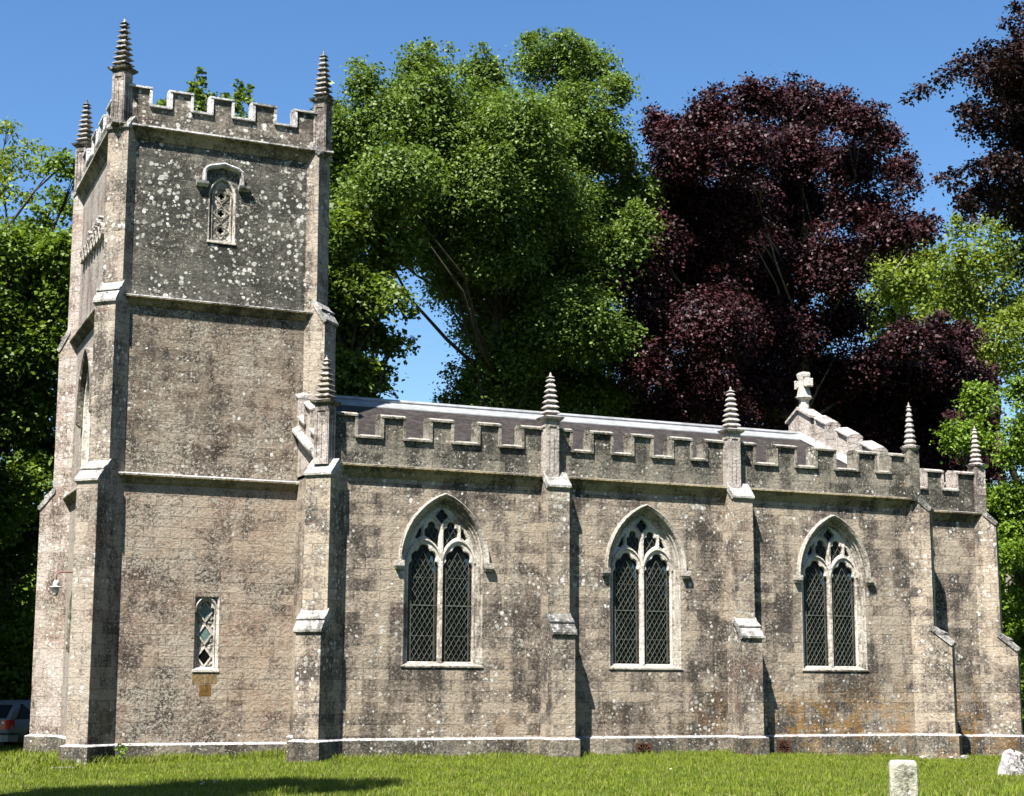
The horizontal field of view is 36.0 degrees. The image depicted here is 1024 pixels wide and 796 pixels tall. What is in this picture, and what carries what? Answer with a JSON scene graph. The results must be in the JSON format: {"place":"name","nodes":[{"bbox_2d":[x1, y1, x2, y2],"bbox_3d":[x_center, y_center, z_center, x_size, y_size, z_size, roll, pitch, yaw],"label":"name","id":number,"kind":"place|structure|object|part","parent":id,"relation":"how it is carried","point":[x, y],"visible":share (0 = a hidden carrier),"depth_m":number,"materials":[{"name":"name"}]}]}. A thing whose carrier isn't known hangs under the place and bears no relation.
{"place":"outdoors","nodes":[
{"label":"outdoors","id":0,"kind":"place"},
{"bbox_2d":[0,744,1023,795],"bbox_3d":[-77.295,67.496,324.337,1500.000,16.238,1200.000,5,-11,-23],"label":"ground","id":1,"kind":"structure","parent":0,"point":[431,792],"depth_m":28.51,"materials":[{"name":"green plant"}]},
{"bbox_2d":[0,700,30,747],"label":"parked car","id":2,"kind":"object","parent":1,"relation":"on","point":[14,722],"visible":0.16,"depth_m":46.79,"materials":[{"name":"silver metal"}]},
{"bbox_3d":[-15.434,9.357,47.091,1.320,0.390,0.385,-5,-12,28],"label":"rear window","id":3,"kind":"part","parent":2,"relation":"part of","materials":[{"name":"black glass"}]},
{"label":"side window","id":4,"kind":"part","parent":2,"relation":"part of","materials":[{"name":"black glass"}]},
{"bbox_2d":[0,605,34,699],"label":"hedge","id":5,"kind":"object","parent":1,"relation":"on","point":[16,665],"visible":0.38,"depth_m":51.05,"materials":[{"name":"green plant"}]},
{"bbox_2d":[0,116,57,229],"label":"ash tree","id":6,"kind":"object","parent":1,"relation":"on","point":[6,167],"visible":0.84,"depth_m":60.22,"materials":[{"name":"green plant"}]},
{"bbox_2d":[0,147,75,654],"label":"dense tree","id":7,"kind":"object","parent":1,"relation":"on","point":[35,264],"visible":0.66,"depth_m":52.19,"materials":[{"name":"green plant"}]},
{"bbox_2d":[114,743,127,761],"bbox_3d":[-8.809,8.065,35.487,0.306,0.604,0.278,-2,-10,12],"label":"weed plant","id":8,"kind":"object","parent":1,"relation":"on","point":[122,752],"visible":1,"depth_m":35.51,"materials":[{"name":"green plant"}]},
{"bbox_2d":[154,66,262,117],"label":"upright tree","id":9,"kind":"object","parent":1,"relation":"on","point":[200,98],"visible":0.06,"depth_m":65.58,"materials":[{"name":"green plant"}]},
{"bbox_2d":[328,192,433,398],"bbox_3d":[-6.304,2.219,54.154,6.701,18.875,9.868,5,-11,-23],"label":"sycamore tree","id":10,"kind":"object","parent":1,"relation":"on","point":[363,288],"visible":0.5,"depth_m":54.09,"materials":[{"name":"green plant"}]},
{"bbox_2d":[309,26,674,417],"bbox_3d":[-1.554,-1.522,62.290,13.879,29.244,21.545,-8,-13,38],"label":"maple tree","id":11,"kind":"object","parent":1,"relation":"on","point":[491,190],"visible":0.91,"depth_m":60.91,"materials":[{"name":"green plant"}]},
{"bbox_2d":[0,484,1022,683],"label":"woodland","id":12,"kind":"object","parent":1,"relation":"on","point":[35,579],"depth_m":75.11,"materials":[{"name":"green plant"}]},
{"bbox_2d":[23,18,1023,764],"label":"church","id":13,"kind":"structure","parent":1,"relation":"on","point":[255,532],"depth_m":38.31,"materials":[{"name":"stone"}]},
{"bbox_2d":[49,571,72,595],"bbox_3d":[-10.995,4.578,38.872,0.805,0.632,0.330,5,-11,-23],"label":"wall lamp","id":14,"kind":"object","parent":13,"relation":"attached to","point":[55,589],"visible":0.96,"depth_m":38.72,"materials":[{"name":"white metal"}]},
{"bbox_2d":[66,592,71,652],"bbox_3d":[-10.718,5.359,38.857,0.200,1.834,2.240,5,-11,-23],"label":"window","id":15,"kind":"structure","parent":13,"relation":"in","point":[69,613],"depth_m":39.63,"materials":[{"name":"stone"}]},
{"bbox_2d":[75,347,92,466],"bbox_3d":[-10.551,0.223,39.834,0.620,3.051,2.340,5,-11,-23],"label":"west window","id":16,"kind":"structure","parent":13,"relation":"in","point":[82,420],"depth_m":40.55,"materials":[{"name":"stone"}]},
{"bbox_2d":[192,596,219,671],"bbox_3d":[-7.211,5.551,37.117,0.621,1.826,0.290,5,-11,-23],"label":"slit window","id":17,"kind":"structure","parent":13,"relation":"in","point":[206,620],"depth_m":37.15,"materials":[{"name":"stone"}]},
{"bbox_2d":[196,163,250,245],"bbox_3d":[-7.146,-4.783,38.854,1.322,2.045,0.370,5,-11,-23],"label":"belfry window","id":18,"kind":"structure","parent":13,"relation":"in","point":[222,195],"depth_m":38.90,"materials":[{"name":"stone"}]},
{"bbox_2d":[394,493,493,667],"bbox_3d":[-1.624,4.256,36.855,2.450,4.075,0.395,5,-11,-23],"label":"window","id":19,"kind":"structure","parent":13,"relation":"in","point":[441,562],"depth_m":36.98,"materials":[{"name":"stone"}]},
{"bbox_2d":[601,504,690,669],"bbox_3d":[3.262,4.659,38.932,2.450,4.075,0.395,5,-11,-23],"label":"window","id":20,"kind":"structure","parent":13,"relation":"in","point":[642,563],"depth_m":39.07,"materials":[{"name":"stone"}]},
{"bbox_2d":[793,515,874,671],"bbox_3d":[8.346,5.078,41.094,2.450,4.075,0.395,5,-11,-23],"label":"window","id":21,"kind":"structure","parent":13,"relation":"in","point":[830,569],"depth_m":41.23,"materials":[{"name":"stone"}]},
{"bbox_2d":[575,70,1015,488],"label":"copper beech tree","id":22,"kind":"object","parent":1,"relation":"on","point":[748,257],"visible":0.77,"depth_m":67.64,"materials":[{"name":"purple plant"}]},
{"bbox_2d":[819,231,985,343],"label":"ash tree","id":23,"kind":"object","parent":1,"relation":"on","point":[909,287],"visible":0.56,"depth_m":98.31,"materials":[{"name":"green plant"}]},
{"bbox_2d":[888,760,918,795],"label":"headstone","id":24,"kind":"object","parent":1,"relation":"on","point":[903,777],"visible":1,"depth_m":22.60,"materials":[{"name":"stone"}]},
{"bbox_2d":[898,0,1023,290],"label":"overhanging beech tree","id":25,"kind":"object","parent":1,"relation":"on","point":[1002,81],"visible":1,"depth_m":49.69,"materials":[{"name":"purple plant"}]},
{"bbox_2d":[908,211,1023,612],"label":"ash tree","id":26,"kind":"object","parent":1,"relation":"on","point":[999,315],"visible":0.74,"depth_m":83.08,"materials":[{"name":"green plant"}]},
{"bbox_2d":[929,373,1023,669],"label":"lime tree","id":27,"kind":"object","parent":1,"relation":"on","point":[1005,506],"visible":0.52,"depth_m":61.55,"materials":[{"name":"green plant"}]},
{"bbox_2d":[997,749,1023,775],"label":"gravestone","id":28,"kind":"object","parent":1,"relation":"on","point":[1011,761],"visible":0.71,"depth_m":31.12,"materials":[{"name":"stone"}]},
{"bbox_2d":[1020,658,1023,733],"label":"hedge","id":29,"kind":"object","parent":1,"relation":"on","point":[1022,679],"visible":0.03,"depth_m":56.19,"materials":[{"name":"green plant"}]},
{"bbox_2d":[0,0,1023,513],"label":"sky","id":30,"kind":"structure","parent":0,"point":[56,55],"materials":[{"name":"blue"}]}
]}

